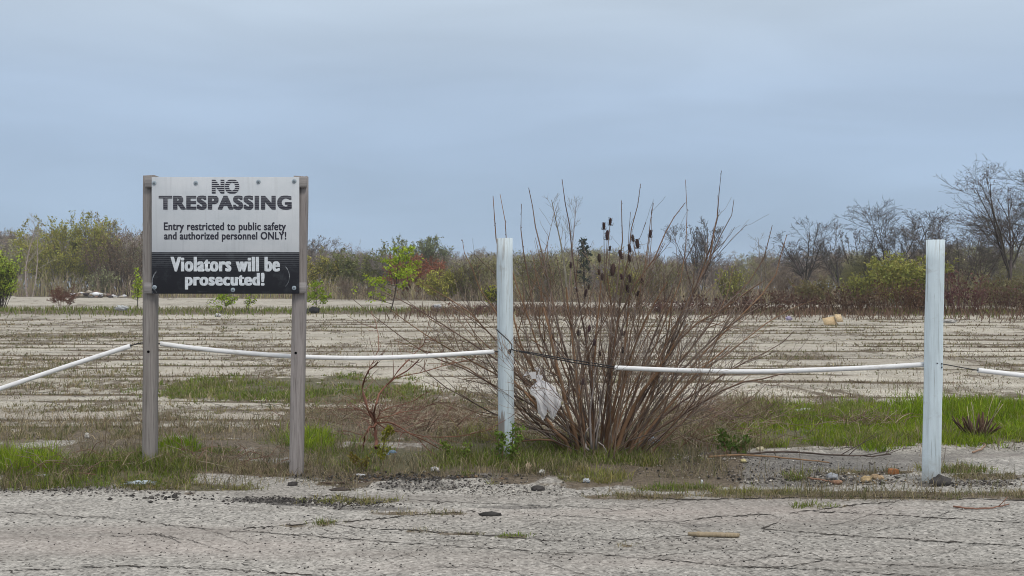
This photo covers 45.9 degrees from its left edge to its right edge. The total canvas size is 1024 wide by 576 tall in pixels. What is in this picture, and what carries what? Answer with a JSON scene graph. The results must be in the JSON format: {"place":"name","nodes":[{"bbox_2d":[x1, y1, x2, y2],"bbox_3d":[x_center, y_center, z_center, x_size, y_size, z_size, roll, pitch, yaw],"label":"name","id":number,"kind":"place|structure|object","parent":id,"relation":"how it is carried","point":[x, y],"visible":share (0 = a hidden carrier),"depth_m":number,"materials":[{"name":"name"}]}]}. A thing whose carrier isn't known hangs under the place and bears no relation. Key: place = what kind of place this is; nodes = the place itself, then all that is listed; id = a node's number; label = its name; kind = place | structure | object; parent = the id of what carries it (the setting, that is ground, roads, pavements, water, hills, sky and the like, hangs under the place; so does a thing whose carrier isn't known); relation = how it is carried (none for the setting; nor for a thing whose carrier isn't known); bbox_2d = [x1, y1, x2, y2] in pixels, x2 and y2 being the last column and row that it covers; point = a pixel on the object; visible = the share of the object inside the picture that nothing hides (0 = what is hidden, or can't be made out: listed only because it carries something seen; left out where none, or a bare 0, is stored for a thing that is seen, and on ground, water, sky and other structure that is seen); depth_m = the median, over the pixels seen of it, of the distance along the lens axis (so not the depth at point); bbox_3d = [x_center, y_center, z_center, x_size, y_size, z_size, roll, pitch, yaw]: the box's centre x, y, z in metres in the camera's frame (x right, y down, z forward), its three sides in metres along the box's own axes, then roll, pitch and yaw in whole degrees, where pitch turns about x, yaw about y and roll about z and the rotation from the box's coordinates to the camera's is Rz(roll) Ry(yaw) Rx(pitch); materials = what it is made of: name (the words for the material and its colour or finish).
{"place":"outdoors","nodes":[
{"label":"outdoors","id":0,"kind":"place"},
{"bbox_2d":[0,289,1023,575],"bbox_3d":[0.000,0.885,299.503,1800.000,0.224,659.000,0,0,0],"label":"ground","id":1,"kind":"structure","parent":0,"point":[76,547],"depth_m":9.33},
{"bbox_2d":[0,248,26,307],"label":"leafy shrub","id":2,"kind":"object","parent":1,"relation":"on","point":[7,270],"visible":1,"depth_m":81.71,"materials":[{"name":"green plant"}]},
{"bbox_2d":[17,215,56,296],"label":"dead tree","id":3,"kind":"object","parent":1,"relation":"on","point":[27,261],"visible":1,"depth_m":171.69,"materials":[{"name":"brown plant"}]},
{"bbox_2d":[46,284,79,308],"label":"red shrub","id":4,"kind":"object","parent":1,"relation":"on","point":[62,296],"visible":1,"depth_m":78.01,"materials":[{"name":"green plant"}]},
{"bbox_2d":[7,209,124,293],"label":"willow shrub","id":5,"kind":"object","parent":1,"relation":"on","point":[59,256],"visible":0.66,"depth_m":184.68,"materials":[{"name":"green plant"}]},
{"bbox_2d":[55,290,126,297],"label":"rubble heap","id":6,"kind":"object","parent":1,"relation":"on","point":[90,294],"visible":0.74,"depth_m":159.31,"materials":[{"name":"stone"}]},
{"bbox_2d":[70,211,121,290],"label":"budding tree","id":7,"kind":"object","parent":1,"relation":"on","point":[113,223],"visible":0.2,"depth_m":199.80,"materials":[{"name":"green plant"}]},
{"bbox_2d":[85,266,119,296],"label":"sage shrub","id":8,"kind":"object","parent":1,"relation":"on","point":[103,280],"visible":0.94,"depth_m":167.97,"materials":[{"name":"green plant"}]},
{"bbox_2d":[73,226,142,295],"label":"bare shrub","id":9,"kind":"object","parent":1,"relation":"on","point":[112,250],"visible":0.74,"depth_m":177.09,"materials":[{"name":"brown plant"}]},
{"bbox_2d":[115,305,128,310],"bbox_3d":[-21.049,1.071,65.037,0.854,0.356,0.360,0,0,0],"label":"plastic scrap","id":10,"kind":"object","parent":1,"relation":"on","point":[121,308],"visible":1,"depth_m":64.96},
{"bbox_2d":[131,267,142,306],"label":"green sapling","id":11,"kind":"object","parent":1,"relation":"on","point":[138,286],"visible":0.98,"depth_m":81.86,"materials":[{"name":"green plant"}]},
{"bbox_2d":[121,480,156,485],"bbox_3d":[-2.997,1.565,9.672,0.344,0.051,0.072,0,0,-3],"label":"plastic scrap","id":12,"kind":"object","parent":1,"relation":"on","point":[145,481],"visible":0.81,"depth_m":9.67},
{"bbox_2d":[206,294,238,312],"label":"green sapling","id":13,"kind":"object","parent":1,"relation":"on","point":[221,297],"visible":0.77,"depth_m":65.87,"materials":[{"name":"green plant"}]},
{"bbox_2d":[142,175,307,474],"bbox_3d":[-2.437,0.445,10.269,1.403,2.807,0.186,0,0,0],"label":"notice sign","id":14,"kind":"object","parent":1,"relation":"on","point":[225,235],"visible":1,"depth_m":10.19,"materials":[{"name":"white"}]},
{"bbox_2d":[0,344,131,390],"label":"barrier pipe","id":15,"kind":"object","parent":14,"relation":"attached to","point":[64,367],"visible":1,"depth_m":10.19,"materials":[{"name":"white plastic"}]},
{"bbox_2d":[243,294,256,309],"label":"green sapling","id":16,"kind":"object","parent":1,"relation":"on","point":[249,301],"visible":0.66,"depth_m":66.95,"materials":[{"name":"green plant"}]},
{"bbox_2d":[307,306,319,312],"bbox_3d":[-10.771,1.254,65.043,0.829,0.545,0.516,0,0,0],"label":"asphalt lump","id":17,"kind":"object","parent":1,"relation":"on","point":[312,309],"visible":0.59,"depth_m":64.84,"materials":[{"name":"asphalt"}]},
{"bbox_2d":[307,279,331,304],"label":"green sapling","id":18,"kind":"object","parent":1,"relation":"on","point":[313,294],"visible":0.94,"depth_m":71.83,"materials":[{"name":"green plant"}]},
{"bbox_2d":[307,235,344,275],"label":"bare tree","id":19,"kind":"object","parent":1,"relation":"on","point":[312,251],"visible":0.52,"depth_m":188.47,"materials":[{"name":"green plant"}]},
{"bbox_2d":[307,255,345,297],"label":"olive tree","id":20,"kind":"object","parent":1,"relation":"on","point":[313,274],"visible":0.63,"depth_m":150.06,"materials":[{"name":"green plant"}]},
{"bbox_2d":[329,487,349,490],"bbox_3d":[-1.362,1.594,9.559,0.183,0.037,0.068,0,0,0],"label":"asphalt lump","id":21,"kind":"object","parent":1,"relation":"on","point":[341,489],"visible":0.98,"depth_m":9.54,"materials":[{"name":"asphalt"}]},
{"bbox_2d":[347,450,371,472],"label":"leafy shoot","id":22,"kind":"object","parent":1,"relation":"on","point":[355,458],"visible":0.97,"depth_m":10.37,"materials":[{"name":"green plant"}]},
{"bbox_2d":[328,274,391,300],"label":"brown shrub","id":23,"kind":"object","parent":1,"relation":"on","point":[343,289],"visible":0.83,"depth_m":129.65,"materials":[{"name":"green plant"}]},
{"bbox_2d":[314,239,414,297],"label":"shrub","id":24,"kind":"object","parent":1,"relation":"on","point":[349,265],"visible":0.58,"depth_m":149.71,"materials":[{"name":"green plant"}]},
{"bbox_2d":[371,424,394,460],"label":"leafy shoot","id":25,"kind":"object","parent":1,"relation":"on","point":[388,428],"visible":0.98,"depth_m":10.75,"materials":[{"name":"green plant"}]},
{"bbox_2d":[351,245,423,311],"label":"green sapling","id":26,"kind":"object","parent":1,"relation":"on","point":[401,273],"visible":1,"depth_m":66.00,"materials":[{"name":"green plant"}]},
{"bbox_2d":[391,235,431,294],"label":"budding tree","id":27,"kind":"object","parent":1,"relation":"on","point":[402,241],"visible":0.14,"depth_m":169.56,"materials":[{"name":"green plant"}]},
{"bbox_2d":[382,251,447,298],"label":"russet shrub","id":28,"kind":"object","parent":1,"relation":"on","point":[432,267],"visible":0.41,"depth_m":140.88,"materials":[{"name":"brown plant"}]},
{"bbox_2d":[339,308,513,460],"bbox_3d":[-0.800,0.945,11.170,1.587,1.509,0.964,0,0,-11],"label":"red shrub","id":29,"kind":"object","parent":1,"relation":"on","point":[372,414],"visible":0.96,"depth_m":11.10,"materials":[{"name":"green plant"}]},
{"bbox_2d":[408,304,458,312],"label":"dead thicket","id":30,"kind":"object","parent":1,"relation":"on","point":[411,311],"visible":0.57,"depth_m":64.87,"materials":[{"name":"brown plant"}]},
{"bbox_2d":[414,235,453,275],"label":"budding tree","id":31,"kind":"object","parent":1,"relation":"on","point":[428,250],"visible":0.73,"depth_m":165.27,"materials":[{"name":"green plant"}]},
{"bbox_2d":[414,267,468,300],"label":"yellow shrub","id":32,"kind":"object","parent":1,"relation":"on","point":[446,280],"visible":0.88,"depth_m":124.87,"materials":[{"name":"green plant"}]},
{"bbox_2d":[440,438,472,459],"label":"leafy shoot","id":33,"kind":"object","parent":1,"relation":"on","point":[445,444],"visible":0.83,"depth_m":10.91,"materials":[{"name":"green plant"}]},
{"bbox_2d":[0,381,922,478],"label":"dead brush","id":34,"kind":"object","parent":1,"relation":"on","point":[434,418],"visible":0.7,"depth_m":13.52,"materials":[{"name":"green plant"}]},
{"bbox_2d":[442,302,496,314],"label":"dead thicket","id":35,"kind":"object","parent":1,"relation":"on","point":[480,306],"visible":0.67,"depth_m":63.55,"materials":[{"name":"brown plant"}]},
{"bbox_2d":[445,252,496,300],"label":"brown shrub","id":36,"kind":"object","parent":1,"relation":"on","point":[470,273],"visible":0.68,"depth_m":124.97,"materials":[{"name":"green plant"}]},
{"bbox_2d":[479,285,496,306],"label":"yellow shrub","id":37,"kind":"object","parent":1,"relation":"on","point":[489,294],"visible":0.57,"depth_m":91.73,"materials":[{"name":"green plant"}]},
{"bbox_2d":[478,511,501,515],"bbox_3d":[-0.157,1.596,8.521,0.170,0.042,0.070,0,0,0],"label":"asphalt lump","id":38,"kind":"object","parent":1,"relation":"on","point":[490,513],"visible":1,"depth_m":8.50,"materials":[{"name":"asphalt"}]},
{"bbox_2d":[497,238,513,457],"bbox_3d":[-0.058,0.679,11.001,0.125,2.273,0.124,0,0,38],"label":"fence post","id":39,"kind":"object","parent":1,"relation":"on","point":[505,287],"visible":0.77,"depth_m":10.96,"materials":[{"name":"white paint"}]},
{"bbox_2d":[160,341,493,359],"bbox_3d":[-1.596,0.551,10.689,2.928,0.187,0.067,0,0,-12],"label":"barrier pipe","id":40,"kind":"object","parent":39,"relation":"attached to","point":[312,357],"visible":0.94,"depth_m":10.68,"materials":[{"name":"white plastic"}]},
{"bbox_2d":[496,328,614,368],"bbox_3d":[1.642,0.548,10.457,3.746,0.355,0.132,0,0,16],"label":"steel cable","id":41,"kind":"object","parent":39,"relation":"attached to","point":[526,352],"visible":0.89,"depth_m":10.82,"materials":[{"name":"black metal"}]},
{"bbox_2d":[490,420,528,461],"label":"leafy shoot","id":42,"kind":"object","parent":1,"relation":"on","point":[501,443],"visible":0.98,"depth_m":10.69,"materials":[{"name":"green plant"}]},
{"bbox_2d":[0,300,1023,546],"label":"dry weeds","id":43,"kind":"object","parent":1,"relation":"on","point":[230,464],"visible":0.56,"depth_m":15.41,"materials":[{"name":"brown plant"}]},
{"bbox_2d":[0,371,1023,536],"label":"grass","id":44,"kind":"structure","parent":1,"relation":"on","point":[954,406],"depth_m":12.04,"materials":[{"name":"plant"}]},
{"bbox_2d":[0,221,1023,302],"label":"woodland","id":45,"kind":"object","parent":1,"relation":"on","point":[6,244],"visible":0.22,"depth_m":149.21,"materials":[{"name":"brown plant"}]},
{"bbox_2d":[0,450,1023,575],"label":"gravel","id":46,"kind":"structure","parent":1,"relation":"on","point":[337,503],"depth_m":9.57,"materials":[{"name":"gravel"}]},
{"bbox_2d":[0,318,1023,575],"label":"pavement cracks","id":47,"kind":"object","parent":1,"relation":"on","point":[562,498],"visible":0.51,"depth_m":7.97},
{"bbox_2d":[7,262,1023,305],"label":"undergrowth","id":48,"kind":"object","parent":1,"relation":"on","point":[412,294],"visible":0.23,"depth_m":136.16,"materials":[{"name":"brown plant"}]},
{"bbox_2d":[493,250,575,301],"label":"brown shrub","id":49,"kind":"object","parent":1,"relation":"on","point":[531,273],"visible":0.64,"depth_m":119.21,"materials":[{"name":"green plant"}]},
{"bbox_2d":[531,485,544,490],"bbox_3d":[0.206,1.590,9.558,0.098,0.053,0.068,0,0,-29],"label":"asphalt lump","id":50,"kind":"object","parent":1,"relation":"on","point":[537,488],"visible":0.98,"depth_m":9.54,"materials":[{"name":"asphalt"}]},
{"bbox_2d":[546,193,582,301],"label":"slender tree","id":51,"kind":"object","parent":1,"relation":"on","point":[567,256],"visible":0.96,"depth_m":117.50,"materials":[{"name":"brown plant"}]},
{"bbox_2d":[568,262,596,456],"bbox_3d":[0.664,0.675,10.878,0.284,1.827,0.192,0,0,-20],"label":"teasel","id":52,"kind":"object","parent":1,"relation":"on","point":[589,326],"visible":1,"depth_m":10.90,"materials":[{"name":"brown plant"}]},
{"bbox_2d":[568,237,596,298],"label":"conifer","id":53,"kind":"object","parent":1,"relation":"on","point":[582,249],"visible":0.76,"depth_m":134.64,"materials":[{"name":"green plant"}]},
{"bbox_2d":[353,171,813,454],"bbox_3d":[0.740,0.265,11.472,4.523,2.786,3.075,0,0,0],"label":"bare bush","id":54,"kind":"object","parent":1,"relation":"on","point":[609,410],"visible":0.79,"depth_m":11.37,"materials":[{"name":"brown plant"}]},
{"bbox_2d":[524,367,561,419],"bbox_3d":[0.279,0.971,11.001,0.358,0.505,0.194,0,0,0],"label":"plastic bag","id":55,"kind":"object","parent":54,"relation":"hanging from","point":[542,408],"visible":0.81,"depth_m":10.97,"materials":[{"name":"plastic"}]},
{"bbox_2d":[584,370,606,451],"bbox_3d":[0.761,1.131,11.005,0.223,0.811,0.116,0,0,17],"label":"dead stalk","id":56,"kind":"object","parent":1,"relation":"on","point":[590,429],"visible":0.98,"depth_m":11.01,"materials":[{"name":"brown plant"}]},
{"bbox_2d":[592,217,617,454],"bbox_3d":[0.848,0.473,10.986,0.279,2.229,0.173,0,0,-44],"label":"teasel","id":57,"kind":"object","parent":1,"relation":"on","point":[602,277],"visible":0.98,"depth_m":10.95,"materials":[{"name":"brown plant"}]},
{"bbox_2d":[592,260,641,302],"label":"olive shrub","id":58,"kind":"object","parent":1,"relation":"on","point":[619,283],"visible":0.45,"depth_m":111.72,"materials":[{"name":"green plant"}]},
{"bbox_2d":[598,291,640,462],"bbox_3d":[0.964,0.804,10.853,0.387,1.574,0.077,0,0,8],"label":"teasel","id":59,"kind":"object","parent":1,"relation":"on","point":[622,353],"visible":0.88,"depth_m":10.85,"materials":[{"name":"brown plant"}]},
{"bbox_2d":[608,229,652,456],"bbox_3d":[1.077,0.526,11.011,0.345,2.127,0.302,0,0,39],"label":"teasel","id":60,"kind":"object","parent":1,"relation":"on","point":[629,256],"visible":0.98,"depth_m":10.99,"materials":[{"name":"brown plant"}]},
{"bbox_2d":[634,294,692,312],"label":"dead thicket","id":61,"kind":"object","parent":1,"relation":"on","point":[659,305],"visible":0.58,"depth_m":65.27,"materials":[{"name":"brown plant"}]},
{"bbox_2d":[631,256,699,301],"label":"brown shrub","id":62,"kind":"object","parent":1,"relation":"on","point":[650,283],"visible":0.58,"depth_m":115.71,"materials":[{"name":"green plant"}]},
{"bbox_2d":[661,217,724,300],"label":"round tree","id":63,"kind":"object","parent":1,"relation":"on","point":[700,245],"visible":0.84,"depth_m":130.29,"materials":[{"name":"green plant"}]},
{"bbox_2d":[688,531,739,537],"bbox_3d":[1.302,1.589,7.802,0.330,0.026,0.072,0,0,7],"label":"wood slat","id":64,"kind":"object","parent":1,"relation":"on","point":[714,534],"visible":1,"depth_m":7.78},
{"bbox_2d":[680,292,753,314],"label":"dead thicket","id":65,"kind":"object","parent":1,"relation":"on","point":[714,305],"visible":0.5,"depth_m":63.80,"materials":[{"name":"brown plant"}]},
{"bbox_2d":[713,428,751,456],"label":"leafy shoot","id":66,"kind":"object","parent":1,"relation":"on","point":[722,440],"visible":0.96,"depth_m":11.50,"materials":[{"name":"green plant"}]},
{"bbox_2d":[713,265,755,301],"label":"yellow shrub","id":67,"kind":"object","parent":1,"relation":"on","point":[735,279],"visible":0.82,"depth_m":107.73,"materials":[{"name":"green plant"}]},
{"bbox_2d":[745,233,773,301],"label":"slender tree","id":68,"kind":"object","parent":1,"relation":"on","point":[761,263],"visible":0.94,"depth_m":120.76,"materials":[{"name":"brown plant"}]},
{"bbox_2d":[732,285,796,313],"bbox_3d":[13.640,0.575,64.954,3.582,1.640,3.019,0,0,-20],"label":"dead thicket","id":69,"kind":"object","parent":1,"relation":"on","point":[747,298],"visible":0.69,"depth_m":64.68,"materials":[{"name":"brown plant"}]},
{"bbox_2d":[708,454,829,462],"bbox_3d":[2.393,1.578,11.215,1.102,0.021,0.258,0,0,20],"label":"fallen stick","id":70,"kind":"object","parent":1,"relation":"on","point":[727,455],"visible":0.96,"depth_m":11.30,"materials":[{"name":"wood"}]},
{"bbox_2d":[754,270,815,302],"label":"brown shrub","id":71,"kind":"object","parent":1,"relation":"on","point":[783,283],"visible":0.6,"depth_m":107.88,"materials":[{"name":"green plant"}]},
{"bbox_2d":[763,215,838,282],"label":"bare tree","id":72,"kind":"object","parent":1,"relation":"on","point":[792,259],"visible":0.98,"depth_m":112.40,"materials":[{"name":"brown plant"}]},
{"bbox_2d":[770,292,837,312],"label":"dead thicket","id":73,"kind":"object","parent":1,"relation":"on","point":[801,300],"visible":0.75,"depth_m":65.34,"materials":[{"name":"brown plant"}]},
{"bbox_2d":[787,275,841,304],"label":"olive shrub","id":74,"kind":"object","parent":1,"relation":"on","point":[806,287],"visible":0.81,"depth_m":101.41,"materials":[{"name":"green plant"}]},
{"bbox_2d":[736,433,907,456],"bbox_3d":[2.947,1.477,11.444,1.639,0.225,0.275,0,0,9],"label":"fallen stick","id":75,"kind":"object","parent":1,"relation":"on","point":[763,452],"visible":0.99,"depth_m":11.42,"materials":[{"name":"wood"}]},
{"bbox_2d":[806,220,846,301],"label":"bare tree","id":76,"kind":"object","parent":1,"relation":"on","point":[836,255],"visible":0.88,"depth_m":114.07,"materials":[{"name":"brown plant"}]},
{"bbox_2d":[822,314,842,324],"bbox_3d":[13.101,1.305,49.277,0.796,0.426,0.275,-10,1,-6],"label":"stone","id":77,"kind":"object","parent":1,"relation":"on","point":[832,320],"visible":0.82,"depth_m":49.29,"materials":[{"name":"stone"}]},
{"bbox_2d":[826,472,838,479],"bbox_3d":[2.686,1.585,10.130,0.100,0.075,0.084,0,0,-13],"label":"rubble stone","id":78,"kind":"object","parent":1,"relation":"on","point":[831,476],"visible":0.84,"depth_m":10.11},
{"bbox_2d":[836,269,876,303],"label":"yellow shrub","id":79,"kind":"object","parent":1,"relation":"on","point":[861,283],"visible":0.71,"depth_m":98.64,"materials":[{"name":"green plant"}]},
{"bbox_2d":[820,279,893,313],"bbox_3d":[18.090,0.472,64.285,3.886,1.867,3.847,0,0,0],"label":"dead thicket","id":80,"kind":"object","parent":1,"relation":"on","point":[845,303],"visible":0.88,"depth_m":63.70,"materials":[{"name":"brown plant"}]},
{"bbox_2d":[836,230,882,280],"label":"bare tree","id":81,"kind":"object","parent":1,"relation":"on","point":[847,241],"visible":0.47,"depth_m":117.54,"materials":[{"name":"brown plant"}]},
{"bbox_2d":[860,476,872,482],"bbox_3d":[2.923,1.584,9.962,0.107,0.072,0.078,0,0,0],"label":"rubble stone","id":82,"kind":"object","parent":1,"relation":"on","point":[865,478],"visible":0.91,"depth_m":9.95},
{"bbox_2d":[870,474,884,479],"bbox_3d":[3.061,1.589,10.126,0.130,0.061,0.070,0,0,0],"label":"rubble stone","id":83,"kind":"object","parent":1,"relation":"on","point":[876,476],"visible":0.72,"depth_m":10.10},
{"bbox_2d":[833,197,951,301],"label":"bare tree","id":84,"kind":"object","parent":1,"relation":"on","point":[881,243],"visible":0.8,"depth_m":110.98,"materials":[{"name":"brown plant"}]},
{"bbox_2d":[860,273,924,312],"bbox_3d":[20.686,0.290,65.107,3.686,2.164,3.625,0,0,33],"label":"dead thicket","id":85,"kind":"object","parent":1,"relation":"on","point":[901,291],"visible":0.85,"depth_m":64.81,"materials":[{"name":"brown plant"}]},
{"bbox_2d":[888,468,898,474],"bbox_3d":[3.274,1.577,10.365,0.084,0.050,0.059,4,2,-11],"label":"brick piece","id":86,"kind":"object","parent":1,"relation":"on","point":[895,471],"visible":0.98,"depth_m":10.34,"materials":[{"name":"brick"}]},
{"bbox_2d":[861,250,958,304],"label":"yellow shrub","id":87,"kind":"object","parent":1,"relation":"on","point":[907,271],"visible":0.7,"depth_m":95.74,"materials":[{"name":"green plant"}]},
{"bbox_2d":[883,219,953,268],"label":"bare tree","id":88,"kind":"object","parent":1,"relation":"on","point":[902,245],"visible":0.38,"depth_m":108.47,"materials":[{"name":"brown plant"}]},
{"bbox_2d":[897,279,950,311],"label":"dead thicket","id":89,"kind":"object","parent":1,"relation":"on","point":[923,306],"visible":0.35,"depth_m":65.70,"materials":[{"name":"brown plant"}]},
{"bbox_2d":[922,239,944,482],"bbox_3d":[3.495,0.723,10.022,0.180,2.252,0.157,0,0,20],"label":"fence post","id":90,"kind":"object","parent":1,"relation":"on","point":[933,369],"visible":0.88,"depth_m":9.96,"materials":[{"name":"white paint"}]},
{"bbox_2d":[615,362,923,373],"bbox_3d":[2.168,0.677,10.357,2.596,0.127,0.053,0,0,15],"label":"barrier pipe","id":91,"kind":"object","parent":90,"relation":"attached to","point":[791,370],"visible":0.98,"depth_m":10.33,"materials":[{"name":"white plastic"}]},
{"bbox_2d":[937,363,977,370],"bbox_3d":[4.127,0.706,9.996,1.265,0.182,0.077,0,0,-2],"label":"steel cable","id":92,"kind":"object","parent":90,"relation":"attached to","point":[959,367],"visible":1,"depth_m":10.00,"materials":[{"name":"black metal"}]},
{"bbox_2d":[977,368,1023,377],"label":"barrier pipe","id":93,"kind":"object","parent":92,"relation":"hanging from","point":[1000,372],"visible":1,"depth_m":10.00,"materials":[{"name":"white plastic"}]},
{"bbox_2d":[929,474,951,486],"bbox_3d":[3.489,1.579,9.832,0.177,0.120,0.143,0,0,0],"label":"asphalt lump","id":94,"kind":"object","parent":1,"relation":"on","point":[939,478],"visible":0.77,"depth_m":9.78,"materials":[{"name":"asphalt"}]},
{"bbox_2d":[893,209,999,303],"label":"bare tree","id":95,"kind":"object","parent":1,"relation":"on","point":[939,233],"visible":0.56,"depth_m":103.66,"materials":[{"name":"brown plant"}]},
{"bbox_2d":[944,263,997,313],"bbox_3d":[23.760,0.018,63.986,3.784,2.680,3.719,0,0,0],"label":"dead thicket","id":96,"kind":"object","parent":1,"relation":"on","point":[952,294],"visible":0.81,"depth_m":63.61,"materials":[{"name":"brown plant"}]},
{"bbox_2d":[952,396,1002,435],"bbox_3d":[4.899,1.345,12.724,0.510,0.470,0.430,0,0,18],"label":"stubble clump","id":97,"kind":"object","parent":1,"relation":"on","point":[983,426],"visible":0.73,"depth_m":12.63,"materials":[{"name":"brown plant"}]},
{"bbox_2d":[936,153,1023,305],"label":"tree","id":98,"kind":"object","parent":1,"relation":"on","point":[998,233],"visible":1,"depth_m":95.35,"materials":[{"name":"brown plant"}]},
{"bbox_2d":[953,496,1009,509],"bbox_3d":[3.459,1.559,8.805,0.473,0.086,0.133,0,0,-13],"label":"fallen stick","id":99,"kind":"object","parent":1,"relation":"on","point":[954,506],"visible":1,"depth_m":8.76,"materials":[{"name":"wood"}]},
{"bbox_2d":[946,271,1023,306],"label":"olive shrub","id":100,"kind":"object","parent":1,"relation":"on","point":[997,284],"visible":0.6,"depth_m":90.51,"materials":[{"name":"green plant"}]},
{"bbox_2d":[947,210,1023,302],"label":"bare tree","id":101,"kind":"object","parent":1,"relation":"on","point":[980,248],"visible":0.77,"depth_m":100.05,"materials":[{"name":"brown plant"}]},
{"bbox_2d":[979,279,1023,312],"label":"dead thicket","id":102,"kind":"object","parent":1,"relation":"on","point":[1014,303],"visible":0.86,"depth_m":64.29,"materials":[{"name":"brown plant"}]},
{"bbox_2d":[995,161,1023,241],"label":"tree","id":103,"kind":"object","parent":1,"relation":"on","point":[1022,181],"visible":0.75,"depth_m":97.67,"materials":[{"name":"brown plant"}]},
{"bbox_2d":[0,0,1023,288],"label":"sky","id":104,"kind":"structure","parent":0,"point":[408,119],"materials":[{"name":"blue"}]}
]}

